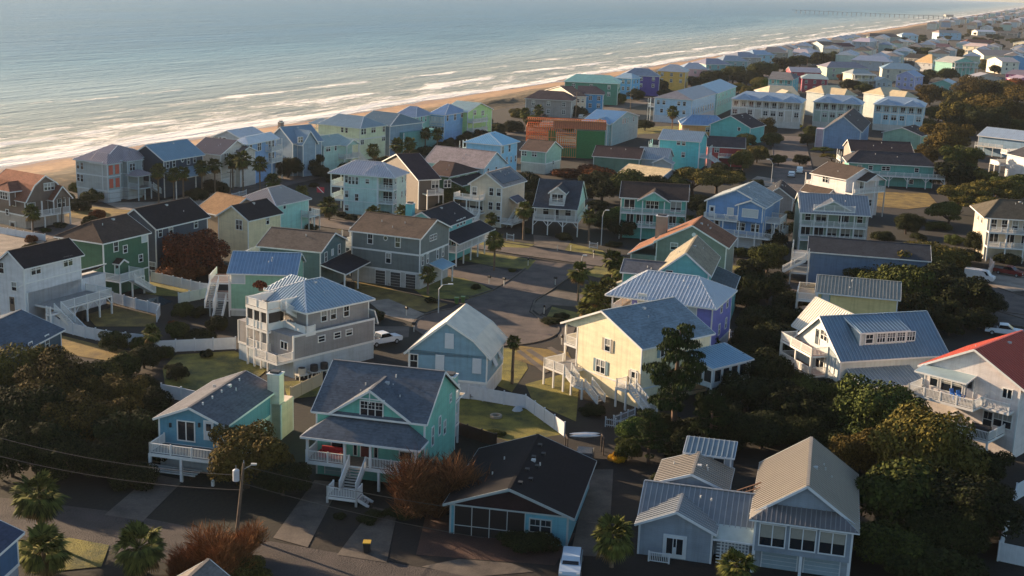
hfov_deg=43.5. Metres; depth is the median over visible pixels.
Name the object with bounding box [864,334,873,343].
window
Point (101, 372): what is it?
tree
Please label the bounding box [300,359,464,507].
craftsman house
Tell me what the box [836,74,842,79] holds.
tree
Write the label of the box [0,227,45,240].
vinyl fence
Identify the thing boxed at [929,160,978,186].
tree
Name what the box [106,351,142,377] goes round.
shrub
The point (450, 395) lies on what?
window
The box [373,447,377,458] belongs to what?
window
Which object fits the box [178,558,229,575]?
hidden house
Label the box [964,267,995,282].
parked van
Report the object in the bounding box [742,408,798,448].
tree
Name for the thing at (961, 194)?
tree
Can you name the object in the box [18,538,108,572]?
lawn
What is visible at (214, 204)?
tan roof house
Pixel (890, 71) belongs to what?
beach house
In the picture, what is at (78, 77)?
sea
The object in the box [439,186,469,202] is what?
tree
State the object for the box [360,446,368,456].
door
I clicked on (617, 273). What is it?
palm tree
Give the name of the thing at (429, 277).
palm tree
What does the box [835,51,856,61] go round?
row house
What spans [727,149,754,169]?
tree
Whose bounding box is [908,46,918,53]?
tree
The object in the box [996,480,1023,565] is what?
vinyl fence
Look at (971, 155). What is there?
tree
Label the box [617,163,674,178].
cream roof cottage
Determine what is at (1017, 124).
tree
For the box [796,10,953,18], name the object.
fishing pier
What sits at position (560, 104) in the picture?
beach house
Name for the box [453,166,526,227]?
beige house
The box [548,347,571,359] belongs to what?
driveway track
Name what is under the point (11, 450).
tree
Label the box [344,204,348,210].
window
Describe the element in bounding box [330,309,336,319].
window
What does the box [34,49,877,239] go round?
beach road
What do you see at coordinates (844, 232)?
window
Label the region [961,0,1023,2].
sky
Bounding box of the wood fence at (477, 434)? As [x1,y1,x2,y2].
[459,422,496,444]
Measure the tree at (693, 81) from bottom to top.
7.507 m
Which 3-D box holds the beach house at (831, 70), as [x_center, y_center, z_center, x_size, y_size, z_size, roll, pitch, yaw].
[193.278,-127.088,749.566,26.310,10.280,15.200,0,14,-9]
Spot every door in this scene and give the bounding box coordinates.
[9,220,15,226]
[9,296,15,310]
[110,190,119,201]
[114,265,119,275]
[203,420,213,440]
[222,178,229,186]
[324,466,349,475]
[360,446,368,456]
[375,269,385,284]
[390,271,400,286]
[405,273,415,288]
[553,209,558,217]
[629,368,636,386]
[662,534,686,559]
[709,205,714,215]
[734,237,755,247]
[760,551,797,571]
[802,557,840,575]
[814,327,820,344]
[964,379,974,397]
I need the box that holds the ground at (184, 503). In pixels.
[0,9,1023,575]
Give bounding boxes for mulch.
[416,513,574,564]
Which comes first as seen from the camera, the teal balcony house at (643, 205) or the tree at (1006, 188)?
the teal balcony house at (643, 205)
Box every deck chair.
[949,388,955,398]
[956,390,965,399]
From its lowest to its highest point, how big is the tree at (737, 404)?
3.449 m
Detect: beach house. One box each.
[72,144,161,202]
[211,126,263,139]
[308,114,387,159]
[524,90,577,117]
[547,86,587,107]
[563,74,621,104]
[578,85,604,112]
[615,73,641,98]
[622,68,660,95]
[657,64,689,90]
[680,62,708,84]
[694,58,731,70]
[718,55,748,69]
[723,52,762,70]
[747,50,774,63]
[760,47,788,62]
[768,71,799,91]
[786,67,821,82]
[792,49,812,55]
[797,48,818,54]
[801,74,828,91]
[811,41,840,51]
[817,61,869,79]
[836,43,854,50]
[842,69,876,90]
[851,55,892,70]
[852,38,877,48]
[864,33,901,41]
[873,76,892,88]
[879,63,918,80]
[895,70,923,89]
[897,33,917,42]
[904,53,927,65]
[914,54,936,70]
[930,78,958,97]
[932,30,961,39]
[934,43,952,48]
[934,56,977,75]
[960,39,993,43]
[962,43,993,54]
[967,49,1023,61]
[969,72,1001,81]
[971,30,995,35]
[980,25,992,29]
[986,57,1019,73]
[997,31,1020,37]
[1005,69,1023,79]
[1007,75,1023,79]
[1011,55,1023,69]
[1013,41,1023,47]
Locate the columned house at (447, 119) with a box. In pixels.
[429,103,463,141]
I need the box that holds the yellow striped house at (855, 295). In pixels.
[795,274,901,313]
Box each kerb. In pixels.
[203,200,1023,326]
[413,308,559,345]
[469,289,493,297]
[493,268,525,289]
[530,267,593,318]
[772,143,812,183]
[989,284,1023,318]
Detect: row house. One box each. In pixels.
[781,45,795,57]
[794,42,812,48]
[794,52,811,65]
[815,38,831,41]
[823,45,840,52]
[824,44,843,51]
[831,37,846,42]
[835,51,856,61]
[838,50,859,55]
[844,35,853,40]
[849,34,860,39]
[853,46,871,54]
[858,51,869,55]
[866,46,876,54]
[870,52,890,58]
[874,36,886,42]
[878,41,893,52]
[886,51,904,62]
[887,52,901,62]
[890,40,902,48]
[894,48,910,62]
[899,39,908,47]
[907,43,924,49]
[921,41,936,48]
[932,49,949,57]
[936,37,947,43]
[946,47,956,56]
[956,41,968,48]
[963,52,980,68]
[1004,52,1019,56]
[1013,48,1023,53]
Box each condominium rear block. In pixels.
[755,85,799,95]
[805,85,857,115]
[863,87,917,117]
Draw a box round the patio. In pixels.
[128,293,159,299]
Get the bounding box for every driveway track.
[517,350,548,372]
[526,349,552,363]
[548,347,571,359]
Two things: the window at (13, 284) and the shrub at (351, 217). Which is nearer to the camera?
the window at (13, 284)
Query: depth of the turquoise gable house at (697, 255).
197.31 m
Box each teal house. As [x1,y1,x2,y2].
[242,185,319,229]
[245,226,369,288]
[398,106,429,127]
[842,150,944,187]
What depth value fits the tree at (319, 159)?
324.51 m
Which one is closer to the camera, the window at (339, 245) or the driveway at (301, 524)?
the driveway at (301, 524)
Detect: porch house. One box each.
[405,201,495,266]
[792,192,870,250]
[970,198,1023,260]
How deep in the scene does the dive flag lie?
277.30 m
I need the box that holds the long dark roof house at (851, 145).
[836,139,913,163]
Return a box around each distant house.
[927,22,936,29]
[941,20,950,26]
[954,19,959,24]
[959,18,964,23]
[967,24,975,28]
[1002,23,1011,30]
[1010,21,1016,27]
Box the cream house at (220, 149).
[195,137,257,187]
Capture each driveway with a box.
[105,475,183,520]
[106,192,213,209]
[273,480,338,546]
[337,507,395,562]
[369,299,424,321]
[375,326,409,337]
[448,264,516,287]
[515,346,570,372]
[533,235,571,249]
[533,291,583,313]
[551,324,575,348]
[572,469,612,556]
[747,176,773,185]
[988,271,1023,290]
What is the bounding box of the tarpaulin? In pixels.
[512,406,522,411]
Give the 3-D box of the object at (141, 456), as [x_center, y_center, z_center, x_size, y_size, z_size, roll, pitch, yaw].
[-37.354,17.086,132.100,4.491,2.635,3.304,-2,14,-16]
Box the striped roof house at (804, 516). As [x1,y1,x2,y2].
[749,436,859,575]
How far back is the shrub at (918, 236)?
267.68 m
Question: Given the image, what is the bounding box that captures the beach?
[0,7,1023,190]
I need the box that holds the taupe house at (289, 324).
[238,274,378,378]
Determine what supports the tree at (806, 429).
on the ground at (184, 503)
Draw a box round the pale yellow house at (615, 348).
[542,296,754,411]
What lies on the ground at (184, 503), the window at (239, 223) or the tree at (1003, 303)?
the tree at (1003, 303)
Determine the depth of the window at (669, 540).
114.71 m
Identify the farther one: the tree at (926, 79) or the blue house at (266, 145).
the tree at (926, 79)
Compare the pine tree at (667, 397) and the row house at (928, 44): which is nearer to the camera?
the pine tree at (667, 397)
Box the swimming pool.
[144,297,171,305]
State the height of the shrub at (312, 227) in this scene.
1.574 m
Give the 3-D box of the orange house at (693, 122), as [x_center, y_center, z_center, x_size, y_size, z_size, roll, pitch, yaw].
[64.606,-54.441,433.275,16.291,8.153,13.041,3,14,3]
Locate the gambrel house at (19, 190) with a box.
[0,169,72,228]
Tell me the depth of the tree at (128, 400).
135.83 m
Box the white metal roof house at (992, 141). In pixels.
[974,127,1023,157]
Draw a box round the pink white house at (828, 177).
[799,161,886,217]
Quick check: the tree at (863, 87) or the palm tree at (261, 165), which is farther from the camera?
the tree at (863, 87)
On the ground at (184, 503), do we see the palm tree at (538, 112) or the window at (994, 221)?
the palm tree at (538, 112)
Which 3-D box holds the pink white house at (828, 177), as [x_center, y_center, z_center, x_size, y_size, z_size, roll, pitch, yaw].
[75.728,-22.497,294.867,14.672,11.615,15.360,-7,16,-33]
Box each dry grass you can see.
[61,335,128,359]
[65,207,130,218]
[88,307,155,325]
[355,281,446,311]
[877,192,935,208]
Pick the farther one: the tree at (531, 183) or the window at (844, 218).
the tree at (531, 183)
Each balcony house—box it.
[618,181,689,239]
[779,297,948,400]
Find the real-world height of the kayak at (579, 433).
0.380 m
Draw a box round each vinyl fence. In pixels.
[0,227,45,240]
[48,316,144,342]
[112,291,160,314]
[151,271,211,290]
[154,336,235,351]
[156,304,159,321]
[160,383,194,400]
[178,286,210,302]
[290,371,322,398]
[466,385,565,436]
[988,257,994,272]
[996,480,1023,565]
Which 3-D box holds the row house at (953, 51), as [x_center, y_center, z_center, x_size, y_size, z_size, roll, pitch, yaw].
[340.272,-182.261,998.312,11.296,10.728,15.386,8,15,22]
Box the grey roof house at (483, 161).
[425,145,508,173]
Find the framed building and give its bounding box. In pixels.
[526,117,605,158]
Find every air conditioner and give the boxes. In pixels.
[295,367,308,380]
[307,364,320,375]
[318,361,328,373]
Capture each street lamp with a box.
[438,283,452,312]
[601,210,608,244]
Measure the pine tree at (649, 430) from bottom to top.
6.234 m
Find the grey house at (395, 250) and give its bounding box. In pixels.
[341,211,455,289]
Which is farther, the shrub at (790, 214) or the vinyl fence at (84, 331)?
the shrub at (790, 214)
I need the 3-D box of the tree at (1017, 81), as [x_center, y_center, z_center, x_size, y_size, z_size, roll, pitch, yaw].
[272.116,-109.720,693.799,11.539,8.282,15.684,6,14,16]
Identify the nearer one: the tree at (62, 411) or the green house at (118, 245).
the tree at (62, 411)
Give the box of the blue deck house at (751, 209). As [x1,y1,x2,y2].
[703,181,788,247]
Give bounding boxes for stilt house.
[0,237,112,326]
[532,178,587,236]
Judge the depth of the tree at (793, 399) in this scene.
146.52 m
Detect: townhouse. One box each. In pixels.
[647,85,716,122]
[701,79,736,114]
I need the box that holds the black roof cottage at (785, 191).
[768,179,796,213]
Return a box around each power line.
[0,456,237,489]
[1,438,240,475]
[72,172,229,196]
[245,466,633,524]
[246,484,481,537]
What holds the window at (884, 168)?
in the long teal house at (905, 169)
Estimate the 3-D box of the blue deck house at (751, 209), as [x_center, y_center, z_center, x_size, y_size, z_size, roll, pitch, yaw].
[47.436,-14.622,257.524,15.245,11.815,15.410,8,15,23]
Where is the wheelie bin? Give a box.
[363,539,370,552]
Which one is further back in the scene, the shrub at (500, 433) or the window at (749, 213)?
the window at (749, 213)
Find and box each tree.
[0,342,53,390]
[0,383,36,389]
[0,383,66,429]
[0,420,35,479]
[3,376,80,407]
[9,468,70,524]
[12,344,93,388]
[14,414,92,462]
[18,520,73,575]
[22,203,41,231]
[31,430,91,480]
[39,388,120,441]
[66,365,109,396]
[67,394,138,441]
[68,433,136,477]
[79,372,149,411]
[90,406,157,459]
[97,330,131,351]
[110,519,168,575]
[129,344,166,368]
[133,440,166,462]
[141,323,162,345]
[149,162,167,202]
[160,228,230,272]
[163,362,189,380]
[165,167,178,199]
[176,166,189,197]
[192,159,209,188]
[206,158,223,192]
[206,419,294,488]
[223,153,238,189]
[232,149,253,192]
[250,156,268,189]
[252,461,312,495]
[263,173,281,187]
[275,157,304,177]
[295,184,310,195]
[308,154,324,169]
[310,167,329,178]
[317,196,340,219]
[365,143,380,160]
[365,205,381,212]
[377,445,493,519]
[389,137,404,153]
[394,204,405,214]
[402,136,417,152]
[417,145,433,156]
[419,265,437,294]
[420,127,431,145]
[430,128,443,144]
[436,140,454,146]
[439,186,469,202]
[456,131,477,145]
[474,129,490,135]
[484,212,497,225]
[485,231,504,270]
[491,122,506,135]
[503,120,524,131]
[505,335,520,383]
[508,108,521,117]
[515,201,533,239]
[518,171,539,192]
[520,107,531,126]
[523,114,540,125]
[524,191,535,205]
[533,104,544,125]
[566,260,590,300]
[573,105,587,116]
[575,298,590,316]
[577,164,615,176]
[578,170,623,200]
[579,280,607,307]
[581,208,597,242]
[587,294,611,312]
[590,512,635,567]
[592,221,605,228]
[596,206,619,229]
[598,277,620,303]
[600,248,624,277]
[602,168,648,198]
[606,220,636,237]
[610,256,629,279]
[613,437,642,460]
[614,416,652,443]
[618,93,626,103]
[626,88,645,100]
[630,408,670,464]
[638,120,654,130]
[642,322,708,443]
[644,175,669,182]
[652,411,682,438]
[657,89,672,95]
[659,79,669,89]
[663,432,686,457]
[666,105,679,128]
[668,174,691,186]
[668,416,701,438]
[673,166,724,194]
[678,214,694,223]
[687,77,711,86]
[687,194,709,211]
[688,389,732,438]
[695,401,743,412]
[695,403,761,449]
[696,203,705,216]
[699,70,728,81]
[702,433,747,451]
[704,167,746,193]
[710,162,732,170]
[714,370,774,411]
[715,546,759,575]
[721,65,745,82]
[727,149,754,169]
[727,326,770,345]
[731,70,763,84]
[732,340,766,352]
[733,83,744,92]
[734,267,758,289]
[735,287,763,306]
[735,304,774,328]
[736,133,756,144]
[736,258,768,274]
[740,85,757,93]
[740,271,791,302]
[741,346,795,384]
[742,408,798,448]
[746,61,779,75]
[747,145,769,162]
[747,243,788,272]
[749,77,768,88]
[749,179,764,185]
[749,377,803,404]
[754,319,793,333]
[757,117,777,133]
[760,132,784,146]
[760,305,802,327]
[761,380,826,416]
[762,228,788,245]
[764,325,799,355]
[770,154,786,164]
[770,290,809,310]
[771,412,828,445]
[772,57,796,70]
[776,352,796,360]
[777,373,842,401]
[778,222,793,235]
[787,369,811,381]
[789,55,811,66]
[792,154,810,164]
[798,133,815,145]
[799,398,842,429]
[802,125,819,133]
[810,52,831,64]
[810,147,834,153]
[814,425,851,454]
[819,153,841,160]
[823,378,853,390]
[827,51,837,60]
[828,373,930,448]
[828,427,880,472]
[833,408,880,432]
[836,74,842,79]
[838,79,858,90]
[842,266,876,276]
[852,519,935,564]
[854,82,872,91]
[854,456,943,534]
[857,269,883,279]
[866,401,991,477]
[869,250,911,269]
[875,262,945,297]
[894,213,926,233]
[897,291,928,311]
[901,504,991,556]
[903,239,957,263]
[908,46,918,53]
[911,305,944,328]
[912,464,1023,545]
[913,84,947,104]
[914,143,943,162]
[917,47,934,53]
[919,121,976,153]
[922,74,930,83]
[922,118,936,125]
[922,260,966,294]
[923,69,938,78]
[924,201,962,224]
[925,106,941,122]
[925,295,964,315]
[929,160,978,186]
[935,100,983,118]
[936,68,960,78]
[936,185,992,213]
[937,314,966,335]
[938,145,985,167]
[938,245,975,270]
[939,274,1000,312]
[942,90,976,102]
[942,115,977,128]
[950,74,1000,95]
[954,48,965,56]
[955,306,997,330]
[958,249,983,261]
[959,195,1004,208]
[959,449,1015,482]
[961,106,1011,133]
[961,179,1023,199]
[963,93,1016,118]
[963,231,981,250]
[964,167,999,182]
[978,62,986,69]
[979,480,1023,522]
[983,292,1008,313]
[989,65,1000,73]
[989,174,1023,183]
[990,79,1015,96]
[992,35,1000,39]
[1000,84,1023,102]
[1002,119,1023,130]
[1005,78,1023,89]
[1007,101,1023,120]
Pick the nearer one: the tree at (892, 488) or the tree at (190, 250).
the tree at (892, 488)
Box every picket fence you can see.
[232,189,246,195]
[605,416,625,426]
[613,407,635,423]
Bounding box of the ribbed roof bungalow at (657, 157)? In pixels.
[640,146,674,169]
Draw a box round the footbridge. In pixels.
[735,482,760,492]
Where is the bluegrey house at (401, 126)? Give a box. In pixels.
[365,110,436,155]
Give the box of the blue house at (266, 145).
[237,132,282,182]
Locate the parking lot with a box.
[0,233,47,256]
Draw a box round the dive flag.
[317,187,323,192]
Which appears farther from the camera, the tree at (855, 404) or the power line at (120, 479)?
the tree at (855, 404)
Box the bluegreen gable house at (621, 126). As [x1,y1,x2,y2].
[582,109,639,145]
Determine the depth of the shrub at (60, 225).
249.03 m
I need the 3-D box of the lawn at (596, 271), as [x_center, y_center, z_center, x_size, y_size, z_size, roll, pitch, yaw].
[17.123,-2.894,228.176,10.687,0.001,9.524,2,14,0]
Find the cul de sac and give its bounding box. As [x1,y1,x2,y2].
[415,310,555,344]
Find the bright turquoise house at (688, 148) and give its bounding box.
[648,129,720,169]
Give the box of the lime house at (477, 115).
[452,100,493,133]
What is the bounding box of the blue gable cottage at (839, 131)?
[814,108,870,148]
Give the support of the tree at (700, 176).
on the ground at (184, 503)
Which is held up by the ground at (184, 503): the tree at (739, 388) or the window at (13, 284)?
the tree at (739, 388)
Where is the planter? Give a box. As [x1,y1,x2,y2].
[252,280,267,290]
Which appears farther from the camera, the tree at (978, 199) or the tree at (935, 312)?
the tree at (978, 199)
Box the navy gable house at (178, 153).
[137,139,212,198]
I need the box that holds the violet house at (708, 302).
[605,270,737,344]
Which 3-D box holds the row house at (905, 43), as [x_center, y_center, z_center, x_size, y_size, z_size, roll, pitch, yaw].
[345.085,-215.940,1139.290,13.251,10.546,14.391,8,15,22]
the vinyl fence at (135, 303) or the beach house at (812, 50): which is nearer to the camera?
the vinyl fence at (135, 303)
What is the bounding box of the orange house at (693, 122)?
[678,114,720,135]
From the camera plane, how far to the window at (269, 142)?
313.87 m
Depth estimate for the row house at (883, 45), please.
1053.16 m
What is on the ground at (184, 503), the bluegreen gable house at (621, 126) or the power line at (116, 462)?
the bluegreen gable house at (621, 126)
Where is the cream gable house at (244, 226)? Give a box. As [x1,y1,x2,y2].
[215,198,283,252]
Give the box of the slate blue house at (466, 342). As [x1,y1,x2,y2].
[404,303,507,399]
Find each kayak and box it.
[570,432,599,434]
[571,434,600,436]
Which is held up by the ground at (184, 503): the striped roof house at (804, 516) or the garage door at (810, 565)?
the striped roof house at (804, 516)
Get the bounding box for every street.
[0,497,461,575]
[310,217,1023,325]
[773,136,811,192]
[968,286,1023,317]
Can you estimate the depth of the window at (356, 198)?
273.36 m
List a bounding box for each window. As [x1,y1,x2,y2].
[0,191,7,199]
[0,262,4,273]
[11,281,17,291]
[30,267,41,275]
[43,182,54,190]
[44,334,49,347]
[57,197,65,207]
[63,256,72,267]
[76,161,79,168]
[80,162,83,169]
[80,174,83,181]
[113,242,118,251]
[123,244,127,253]
[129,163,134,170]
[138,254,142,262]
[141,235,146,242]
[149,261,155,270]
[158,229,162,237]
[177,420,195,442]
[231,275,244,283]
[235,219,242,230]
[257,143,260,150]
[268,140,273,148]
[268,152,273,160]
[280,311,284,320]
[280,340,287,350]
[298,136,302,142]
[318,334,325,342]
[321,311,326,321]
[324,251,326,261]
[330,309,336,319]
[331,442,342,446]
[333,331,340,338]
[338,243,340,254]
[343,306,349,317]
[344,190,348,197]
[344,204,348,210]
[345,328,352,336]
[348,176,351,183]
[353,445,357,455]
[354,193,358,200]
[355,177,358,184]
[359,400,383,416]
[367,234,372,243]
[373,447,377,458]
[383,178,394,187]
[383,191,393,201]
[385,252,390,263]
[395,237,400,247]
[399,451,412,459]
[409,353,417,367]
[421,255,423,265]
[426,253,428,263]
[430,233,436,241]
[431,180,438,188]
[431,425,434,447]
[436,249,438,259]
[438,415,441,436]
[443,180,450,187]
[443,419,446,435]
[449,392,451,403]
[469,201,482,210]
[472,186,476,195]
[488,201,492,209]
[489,187,493,195]
[496,188,500,196]
[496,202,500,210]
[529,517,551,532]
[543,209,548,214]
[551,194,563,202]
[565,210,570,215]
[593,358,608,375]
[602,337,613,352]
[624,199,634,209]
[626,214,633,222]
[628,370,640,385]
[636,214,643,223]
[637,293,646,302]
[646,200,658,209]
[646,215,653,224]
[657,347,669,357]
[665,537,673,554]
[668,216,675,225]
[670,201,681,211]
[670,242,677,249]
[675,538,683,555]
[688,307,696,315]
[703,369,711,383]
[713,369,721,382]
[713,458,724,463]
[722,366,729,380]
[727,207,733,216]
[730,365,737,375]
[736,222,745,230]
[739,363,745,374]
[742,208,758,218]
[750,224,759,232]
[758,522,786,548]
[788,526,816,552]
[800,227,810,235]
[804,214,810,220]
[814,227,823,235]
[815,214,826,222]
[815,357,824,368]
[817,530,846,556]
[820,328,827,342]
[821,294,829,301]
[822,176,828,182]
[827,228,836,236]
[829,356,834,373]
[830,112,834,117]
[838,215,849,223]
[840,229,850,237]
[853,229,863,238]
[856,216,862,223]
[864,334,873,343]
[876,333,885,342]
[881,166,889,170]
[886,333,895,342]
[891,115,896,120]
[896,332,905,341]
[906,331,915,340]
[929,376,938,387]
[939,379,962,393]
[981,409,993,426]
[989,233,998,243]
[991,219,997,228]
[992,412,1012,430]
[1001,220,1007,229]
[1001,387,1012,399]
[1004,234,1014,244]
[1012,220,1018,230]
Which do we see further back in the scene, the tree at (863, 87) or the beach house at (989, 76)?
the beach house at (989, 76)
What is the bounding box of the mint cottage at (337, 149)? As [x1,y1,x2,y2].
[320,133,368,170]
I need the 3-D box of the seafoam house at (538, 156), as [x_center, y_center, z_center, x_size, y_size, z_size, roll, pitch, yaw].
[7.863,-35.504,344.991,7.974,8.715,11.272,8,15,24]
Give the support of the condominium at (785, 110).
on the ground at (184, 503)
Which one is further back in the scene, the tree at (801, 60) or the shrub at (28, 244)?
the tree at (801, 60)
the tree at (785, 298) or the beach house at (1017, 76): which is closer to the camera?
the tree at (785, 298)
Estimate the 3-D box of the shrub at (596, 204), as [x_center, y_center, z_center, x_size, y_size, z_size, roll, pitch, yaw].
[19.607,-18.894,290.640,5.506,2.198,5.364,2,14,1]
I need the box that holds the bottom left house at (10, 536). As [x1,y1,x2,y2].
[0,520,24,575]
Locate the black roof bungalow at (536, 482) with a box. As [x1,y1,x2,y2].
[442,434,596,545]
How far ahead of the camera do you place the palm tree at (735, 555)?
107.96 m
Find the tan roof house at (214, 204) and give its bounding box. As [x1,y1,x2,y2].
[199,192,251,239]
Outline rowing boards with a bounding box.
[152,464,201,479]
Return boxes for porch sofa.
[319,445,342,459]
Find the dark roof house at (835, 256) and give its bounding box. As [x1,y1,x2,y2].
[782,235,931,284]
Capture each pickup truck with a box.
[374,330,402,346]
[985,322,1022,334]
[993,265,1023,277]
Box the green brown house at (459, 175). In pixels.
[432,160,481,192]
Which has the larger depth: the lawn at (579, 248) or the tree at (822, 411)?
the lawn at (579, 248)
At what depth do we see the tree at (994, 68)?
853.74 m
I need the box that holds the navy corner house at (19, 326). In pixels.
[0,309,65,385]
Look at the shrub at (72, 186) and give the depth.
288.75 m
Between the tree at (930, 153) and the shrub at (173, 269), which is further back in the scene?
the tree at (930, 153)
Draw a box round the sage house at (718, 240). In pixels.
[627,213,737,271]
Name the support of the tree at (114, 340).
on the dry grass at (82, 348)
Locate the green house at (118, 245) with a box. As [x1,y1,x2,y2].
[53,213,155,296]
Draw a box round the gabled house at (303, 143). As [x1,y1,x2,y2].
[273,121,323,176]
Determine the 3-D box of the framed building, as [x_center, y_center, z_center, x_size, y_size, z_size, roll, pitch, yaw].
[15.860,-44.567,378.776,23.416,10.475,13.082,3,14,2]
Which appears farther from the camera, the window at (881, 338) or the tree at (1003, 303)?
the tree at (1003, 303)
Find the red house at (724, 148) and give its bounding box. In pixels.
[706,136,745,166]
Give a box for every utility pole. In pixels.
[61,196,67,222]
[233,460,256,531]
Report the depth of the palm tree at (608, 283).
193.90 m
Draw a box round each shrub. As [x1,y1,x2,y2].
[22,242,35,246]
[24,235,37,241]
[39,227,51,232]
[53,222,67,227]
[67,182,76,191]
[70,198,91,210]
[79,189,104,201]
[80,216,97,224]
[84,359,123,375]
[88,209,105,218]
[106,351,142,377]
[107,460,159,491]
[121,373,160,392]
[128,336,149,348]
[142,385,174,412]
[146,411,160,440]
[155,259,207,279]
[155,542,200,575]
[157,345,174,358]
[165,321,189,338]
[170,301,194,317]
[175,516,258,575]
[183,328,216,339]
[184,187,209,200]
[190,305,208,317]
[200,349,213,356]
[202,262,227,274]
[203,179,222,192]
[204,315,227,331]
[213,183,229,192]
[213,518,271,553]
[224,553,272,575]
[304,224,318,229]
[308,182,319,186]
[324,172,342,181]
[333,512,346,519]
[336,211,348,216]
[345,214,357,219]
[356,509,385,525]
[372,156,388,161]
[376,311,385,321]
[383,505,414,520]
[395,451,462,499]
[402,149,418,152]
[424,297,437,302]
[471,283,480,289]
[487,429,506,436]
[495,529,523,547]
[505,530,561,553]
[521,227,531,233]
[540,316,563,324]
[550,168,580,177]
[553,312,569,318]
[555,232,573,240]
[578,403,605,416]
[587,199,609,209]
[601,274,619,280]
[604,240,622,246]
[607,452,627,463]
[733,247,748,256]
[784,210,794,218]
[869,231,895,240]
[909,232,927,240]
[923,221,953,230]
[944,234,964,244]
[993,252,1022,264]
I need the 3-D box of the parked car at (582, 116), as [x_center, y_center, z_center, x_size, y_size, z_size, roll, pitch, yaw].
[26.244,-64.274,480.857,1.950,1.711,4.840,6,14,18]
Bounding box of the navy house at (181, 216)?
[127,197,210,273]
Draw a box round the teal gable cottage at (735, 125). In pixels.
[709,113,765,144]
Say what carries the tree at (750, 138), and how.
on the ground at (184, 503)
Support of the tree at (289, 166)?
on the ground at (184, 503)
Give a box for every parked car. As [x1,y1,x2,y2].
[558,546,582,575]
[577,446,593,458]
[578,114,585,118]
[788,171,795,176]
[796,166,802,173]
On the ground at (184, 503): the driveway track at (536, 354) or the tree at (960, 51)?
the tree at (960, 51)
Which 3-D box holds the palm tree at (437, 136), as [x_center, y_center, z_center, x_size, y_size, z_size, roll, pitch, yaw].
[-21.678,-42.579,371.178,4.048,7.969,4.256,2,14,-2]
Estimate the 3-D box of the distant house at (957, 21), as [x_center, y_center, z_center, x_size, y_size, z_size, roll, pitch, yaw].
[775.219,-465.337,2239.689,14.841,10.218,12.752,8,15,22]
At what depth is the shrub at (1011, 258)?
247.32 m
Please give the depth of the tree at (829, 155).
386.70 m
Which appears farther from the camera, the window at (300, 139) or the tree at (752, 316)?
the window at (300, 139)
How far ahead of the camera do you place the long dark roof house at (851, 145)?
368.10 m
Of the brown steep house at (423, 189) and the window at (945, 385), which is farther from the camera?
the brown steep house at (423, 189)
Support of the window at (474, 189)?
in the beige house at (500, 192)
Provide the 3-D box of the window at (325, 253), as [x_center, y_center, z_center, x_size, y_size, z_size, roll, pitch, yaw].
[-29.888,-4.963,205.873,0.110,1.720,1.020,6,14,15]
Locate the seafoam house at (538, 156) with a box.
[519,139,562,173]
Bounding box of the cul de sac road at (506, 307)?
[444,260,591,332]
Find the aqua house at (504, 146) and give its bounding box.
[459,131,519,169]
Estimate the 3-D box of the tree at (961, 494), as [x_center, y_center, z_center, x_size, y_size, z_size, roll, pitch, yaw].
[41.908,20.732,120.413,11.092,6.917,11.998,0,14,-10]
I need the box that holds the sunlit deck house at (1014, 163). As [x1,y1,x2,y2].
[988,147,1023,176]
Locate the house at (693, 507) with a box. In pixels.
[634,435,755,565]
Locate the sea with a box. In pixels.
[0,0,1023,166]
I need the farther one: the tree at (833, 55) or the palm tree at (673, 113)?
the tree at (833, 55)
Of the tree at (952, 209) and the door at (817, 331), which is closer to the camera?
the door at (817, 331)
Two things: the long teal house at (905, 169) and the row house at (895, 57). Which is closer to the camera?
the long teal house at (905, 169)
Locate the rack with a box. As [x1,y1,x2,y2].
[565,434,604,454]
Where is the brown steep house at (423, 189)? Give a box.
[381,153,450,209]
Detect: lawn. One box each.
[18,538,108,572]
[145,282,191,295]
[163,351,266,390]
[284,380,319,397]
[414,276,492,298]
[459,250,535,268]
[459,398,559,440]
[480,239,533,247]
[497,347,527,391]
[526,374,578,420]
[547,307,580,321]
[565,243,605,256]
[586,266,609,276]
[637,126,678,133]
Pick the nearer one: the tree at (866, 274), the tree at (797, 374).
the tree at (797, 374)
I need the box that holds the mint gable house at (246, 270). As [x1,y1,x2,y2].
[204,251,305,317]
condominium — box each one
[731,91,806,128]
[812,94,864,127]
[872,96,926,130]
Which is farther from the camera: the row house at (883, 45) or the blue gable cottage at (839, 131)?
the row house at (883, 45)
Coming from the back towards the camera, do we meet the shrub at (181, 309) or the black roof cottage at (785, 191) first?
the black roof cottage at (785, 191)
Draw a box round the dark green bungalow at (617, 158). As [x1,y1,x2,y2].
[592,145,644,171]
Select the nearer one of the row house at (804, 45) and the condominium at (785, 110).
the condominium at (785, 110)
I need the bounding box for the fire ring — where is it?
[490,413,501,418]
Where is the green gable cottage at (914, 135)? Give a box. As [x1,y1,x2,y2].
[881,125,928,148]
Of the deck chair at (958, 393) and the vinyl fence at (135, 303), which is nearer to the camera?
the deck chair at (958, 393)
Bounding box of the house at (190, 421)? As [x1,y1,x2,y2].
[148,369,293,486]
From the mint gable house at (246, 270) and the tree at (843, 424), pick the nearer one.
the tree at (843, 424)
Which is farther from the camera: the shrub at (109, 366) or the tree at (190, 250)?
the tree at (190, 250)
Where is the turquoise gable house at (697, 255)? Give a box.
[612,235,740,319]
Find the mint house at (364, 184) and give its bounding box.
[328,160,409,214]
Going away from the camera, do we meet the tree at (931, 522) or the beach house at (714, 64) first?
the tree at (931, 522)
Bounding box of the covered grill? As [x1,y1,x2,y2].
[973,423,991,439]
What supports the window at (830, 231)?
in the porch house at (833, 215)
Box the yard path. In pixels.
[422,559,532,575]
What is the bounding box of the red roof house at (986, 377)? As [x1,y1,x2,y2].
[907,330,1023,456]

